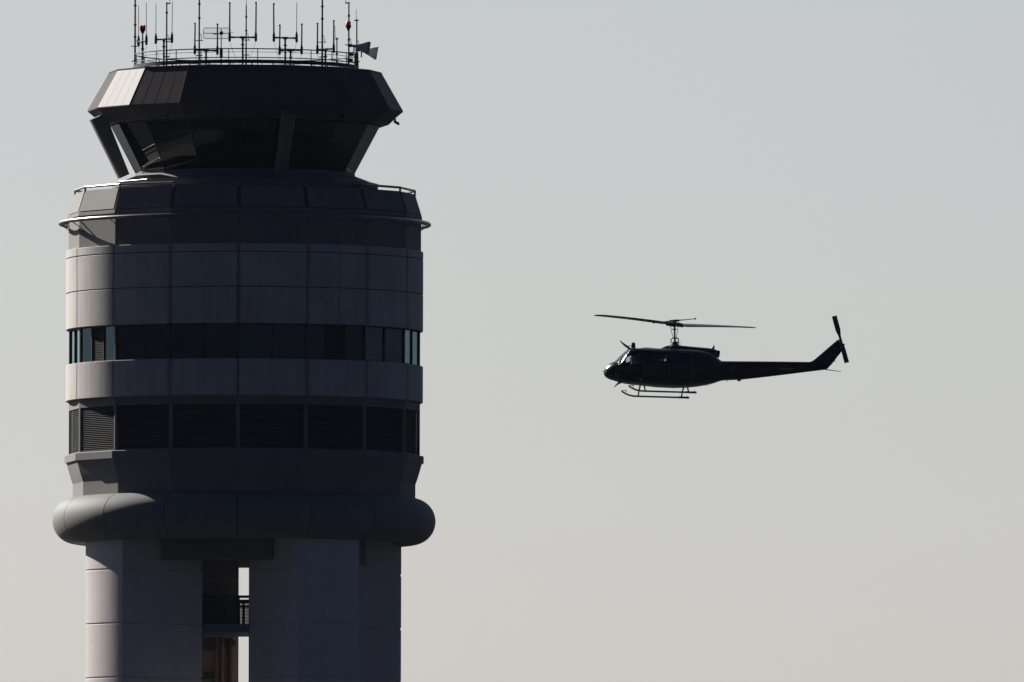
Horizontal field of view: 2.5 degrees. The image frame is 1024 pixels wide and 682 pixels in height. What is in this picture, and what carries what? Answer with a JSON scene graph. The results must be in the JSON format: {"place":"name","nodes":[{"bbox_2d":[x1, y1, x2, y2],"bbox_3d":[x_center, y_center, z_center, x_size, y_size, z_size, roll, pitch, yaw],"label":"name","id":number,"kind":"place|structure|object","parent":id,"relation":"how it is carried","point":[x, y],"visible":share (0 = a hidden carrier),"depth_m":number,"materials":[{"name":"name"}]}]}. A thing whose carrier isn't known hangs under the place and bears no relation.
{"place":"outdoors","nodes":[
{"label":"outdoors","id":0,"kind":"place"},
{"bbox_2d":[0,0,1023,681],"label":"sky","id":1,"kind":"structure","parent":0,"point":[781,169],"materials":[{"name":"grey"}]},
{"bbox_2d":[594,315,848,398],"bbox_3d":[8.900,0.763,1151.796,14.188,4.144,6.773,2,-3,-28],"label":"helicopter","id":2,"kind":"object","parent":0,"point":[683,367],"visible":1,"depth_m":1150.72,"materials":[{"name":"paint"}]},
{"label":"ground","id":3,"kind":"structure","parent":0,"visible":0},
{"bbox_2d":[52,48,435,681],"bbox_3d":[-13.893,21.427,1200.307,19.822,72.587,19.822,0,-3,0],"label":"control tower","id":4,"kind":"structure","parent":3,"relation":"on","point":[244,311],"depth_m":1194.58,"materials":[{"name":"concrete"}]},
{"bbox_2d":[69,328,78,363],"bbox_3d":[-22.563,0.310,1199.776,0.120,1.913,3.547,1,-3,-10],"label":"window frame","id":5,"kind":"structure","parent":4,"relation":"in","point":[73,334],"depth_m":1199.67,"materials":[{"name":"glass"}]},
{"bbox_2d":[79,325,114,362],"bbox_3d":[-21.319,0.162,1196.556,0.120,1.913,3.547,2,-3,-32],"label":"window","id":6,"kind":"structure","parent":4,"relation":"in","point":[86,334],"depth_m":1196.75,"materials":[{"name":"glass"}]},
{"bbox_2d":[111,124,141,172],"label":"cab window","id":7,"kind":"structure","parent":4,"relation":"in","point":[116,129],"depth_m":1200.84,"materials":[{"name":"grey glass"}]},
{"bbox_2d":[131,0,137,64],"bbox_3d":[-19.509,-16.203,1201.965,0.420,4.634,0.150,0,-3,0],"label":"antenna mast","id":8,"kind":"object","parent":4,"relation":"on","point":[135,36],"visible":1,"depth_m":1201.92,"materials":[{"name":"metal"}]},
{"bbox_2d":[119,122,163,170],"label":"cab window","id":9,"kind":"structure","parent":4,"relation":"in","point":[138,135],"depth_m":1198.50,"materials":[{"name":"black glass"}]},
{"bbox_2d":[137,3,147,62],"bbox_3d":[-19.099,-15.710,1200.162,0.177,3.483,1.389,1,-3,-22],"label":"twin whip antenna","id":10,"kind":"object","parent":4,"relation":"on","point":[141,41],"visible":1,"depth_m":1200.12,"materials":[{"name":"metal"}]},
{"bbox_2d":[140,25,145,62],"bbox_3d":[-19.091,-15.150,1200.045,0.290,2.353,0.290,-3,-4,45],"label":"warning light","id":11,"kind":"object","parent":4,"relation":"on","point":[142,28],"visible":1,"depth_m":1200.01,"materials":[{"name":"red glass"}]},
{"bbox_2d":[115,323,170,359],"bbox_3d":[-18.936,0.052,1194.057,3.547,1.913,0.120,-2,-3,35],"label":"window","id":12,"kind":"structure","parent":4,"relation":"in","point":[135,341],"depth_m":1194.12,"materials":[{"name":"glass"}]},
{"bbox_2d":[154,2,172,65],"bbox_3d":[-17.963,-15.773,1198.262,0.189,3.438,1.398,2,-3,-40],"label":"twin whip antenna","id":13,"kind":"object","parent":4,"relation":"on","point":[163,39],"visible":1,"depth_m":1198.17,"materials":[{"name":"metal"}]},
{"bbox_2d":[163,2,170,65],"bbox_3d":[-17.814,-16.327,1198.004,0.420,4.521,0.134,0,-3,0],"label":"antenna mast","id":14,"kind":"object","parent":4,"relation":"on","point":[166,41],"visible":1,"depth_m":1197.94,"materials":[{"name":"metal"}]},
{"bbox_2d":[147,120,198,168],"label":"cab window","id":15,"kind":"structure","parent":4,"relation":"in","point":[173,140],"depth_m":1196.75,"materials":[{"name":"black glass"}]},
{"bbox_2d":[195,0,202,64],"bbox_3d":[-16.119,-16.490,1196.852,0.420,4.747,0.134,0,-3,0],"label":"antenna mast","id":16,"kind":"object","parent":4,"relation":"on","point":[199,34],"visible":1,"depth_m":1196.79,"materials":[{"name":"metal"}]},
{"bbox_2d":[171,323,237,358],"bbox_3d":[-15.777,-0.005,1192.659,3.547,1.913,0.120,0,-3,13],"label":"window","id":17,"kind":"structure","parent":4,"relation":"in","point":[188,340],"depth_m":1192.66,"materials":[{"name":"glass"}]},
{"bbox_2d":[193,23,218,64],"bbox_3d":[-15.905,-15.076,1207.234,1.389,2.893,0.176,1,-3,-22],"label":"twin whip antenna","id":18,"kind":"object","parent":4,"relation":"on","point":[208,50],"visible":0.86,"depth_m":1207.17,"materials":[{"name":"metal"}]},
{"bbox_2d":[190,119,240,167],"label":"cab window","id":19,"kind":"structure","parent":4,"relation":"in","point":[217,142],"depth_m":1195.87,"materials":[{"name":"black glass"}]},
{"bbox_2d":[203,28,232,63],"bbox_3d":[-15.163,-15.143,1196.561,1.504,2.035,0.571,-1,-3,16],"label":"grid dish antenna","id":20,"kind":"object","parent":4,"relation":"on","point":[221,33],"visible":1,"depth_m":1196.55,"materials":[{"name":"metal"}]},
{"bbox_2d":[228,2,256,63],"bbox_3d":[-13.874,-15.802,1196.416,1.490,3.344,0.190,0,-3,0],"label":"twin whip antenna","id":21,"kind":"object","parent":4,"relation":"on","point":[241,37],"visible":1,"depth_m":1196.39,"materials":[{"name":"metal"}]},
{"bbox_2d":[243,0,248,63],"bbox_3d":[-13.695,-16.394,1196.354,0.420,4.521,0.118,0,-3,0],"label":"antenna mast","id":22,"kind":"object","parent":4,"relation":"on","point":[246,54],"visible":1,"depth_m":1196.30,"materials":[{"name":"metal"}]},
{"bbox_2d":[241,119,279,167],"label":"cab window","id":23,"kind":"structure","parent":4,"relation":"in","point":[259,138],"depth_m":1195.58,"materials":[{"name":"black glass"}]},
{"bbox_2d":[238,323,305,358],"bbox_3d":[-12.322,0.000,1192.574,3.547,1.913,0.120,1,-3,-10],"label":"window","id":24,"kind":"structure","parent":4,"relation":"in","point":[255,340],"depth_m":1192.66,"materials":[{"name":"glass"}]},
{"bbox_2d":[272,3,297,64],"bbox_3d":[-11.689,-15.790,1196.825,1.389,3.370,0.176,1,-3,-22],"label":"twin whip antenna","id":25,"kind":"object","parent":4,"relation":"on","point":[285,38],"visible":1,"depth_m":1196.75,"materials":[{"name":"metal"}]},
{"bbox_2d":[278,23,302,64],"bbox_3d":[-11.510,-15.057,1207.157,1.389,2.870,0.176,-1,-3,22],"label":"twin whip antenna","id":26,"kind":"object","parent":4,"relation":"on","point":[301,51],"visible":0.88,"depth_m":1207.08,"materials":[{"name":"metal"}]},
{"bbox_2d":[288,120,335,168],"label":"cab window","id":27,"kind":"structure","parent":4,"relation":"in","point":[310,139],"depth_m":1196.75,"materials":[{"name":"black glass"}]},
{"bbox_2d":[318,0,325,65],"bbox_3d":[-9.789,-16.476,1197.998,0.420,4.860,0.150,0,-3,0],"label":"antenna mast","id":28,"kind":"object","parent":4,"relation":"on","point":[322,42],"visible":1,"depth_m":1197.94,"materials":[{"name":"metal"}]},
{"bbox_2d":[316,20,334,65],"bbox_3d":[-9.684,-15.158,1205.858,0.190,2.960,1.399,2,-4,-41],"label":"twin whip antenna","id":29,"kind":"object","parent":4,"relation":"on","point":[332,48],"visible":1,"depth_m":1205.64,"materials":[{"name":"metal"}]},
{"bbox_2d":[306,324,364,360],"bbox_3d":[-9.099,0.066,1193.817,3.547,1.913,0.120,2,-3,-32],"label":"window","id":30,"kind":"structure","parent":4,"relation":"in","point":[353,336],"depth_m":1193.83,"materials":[{"name":"glass"}]},
{"bbox_2d":[335,38,337,66],"bbox_3d":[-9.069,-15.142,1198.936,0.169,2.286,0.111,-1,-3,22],"label":"whip antenna","id":31,"kind":"object","parent":4,"relation":"on","point":[336,39],"visible":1,"depth_m":1198.90,"materials":[{"name":"metal"}]},
{"bbox_2d":[320,122,366,170],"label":"cab window","id":32,"kind":"structure","parent":4,"relation":"in","point":[345,138],"depth_m":1198.21,"materials":[{"name":"black glass"}]},
{"bbox_2d":[345,2,352,63],"bbox_3d":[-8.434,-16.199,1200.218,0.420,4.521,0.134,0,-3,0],"label":"antenna mast","id":33,"kind":"object","parent":4,"relation":"on","point":[348,40],"visible":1,"depth_m":1200.17,"materials":[{"name":"metal"}]},
{"bbox_2d":[346,21,350,30],"bbox_3d":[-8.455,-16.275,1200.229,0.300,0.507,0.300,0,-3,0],"label":"warning light","id":34,"kind":"object","parent":33,"relation":"attached to","point":[348,25],"visible":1,"depth_m":1200.13,"materials":[{"name":"red glass"}]},
{"bbox_2d":[350,52,358,67],"bbox_3d":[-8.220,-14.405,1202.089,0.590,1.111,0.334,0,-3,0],"label":"equipment post","id":35,"kind":"object","parent":4,"relation":"on","point":[355,57],"visible":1,"depth_m":1202.05,"materials":[{"name":"metal"}]},
{"bbox_2d":[353,19,359,65],"bbox_3d":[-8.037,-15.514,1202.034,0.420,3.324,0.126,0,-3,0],"label":"antenna mast","id":36,"kind":"object","parent":4,"relation":"on","point":[356,20],"visible":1,"depth_m":1202.00,"materials":[{"name":"metal"}]},
{"bbox_2d":[347,42,370,54],"bbox_3d":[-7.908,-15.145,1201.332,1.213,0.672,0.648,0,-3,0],"label":"horn loudspeaker","id":37,"kind":"object","parent":4,"relation":"attached to","point":[364,47],"visible":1,"depth_m":1201.30,"materials":[{"name":"paint"}]},
{"bbox_2d":[345,124,378,173],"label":"cab window","id":38,"kind":"structure","parent":4,"relation":"in","point":[370,131],"depth_m":1200.55,"materials":[{"name":"grey glass"}]},
{"bbox_2d":[355,47,377,59],"bbox_3d":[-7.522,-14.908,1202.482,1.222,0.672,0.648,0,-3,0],"label":"horn loudspeaker","id":39,"kind":"object","parent":4,"relation":"attached to","point":[373,52],"visible":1,"depth_m":1202.23,"materials":[{"name":"paint"}]},
{"bbox_2d":[365,325,404,362],"bbox_3d":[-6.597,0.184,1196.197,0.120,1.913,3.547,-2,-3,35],"label":"window","id":40,"kind":"structure","parent":4,"relation":"in","point":[382,344],"depth_m":1196.16,"materials":[{"name":"glass"}]},
{"bbox_2d":[405,328,419,364],"bbox_3d":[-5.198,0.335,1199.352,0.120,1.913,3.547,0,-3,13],"label":"window frame","id":41,"kind":"structure","parent":4,"relation":"in","point":[412,337],"depth_m":1199.38,"materials":[{"name":"metal"}]}
]}

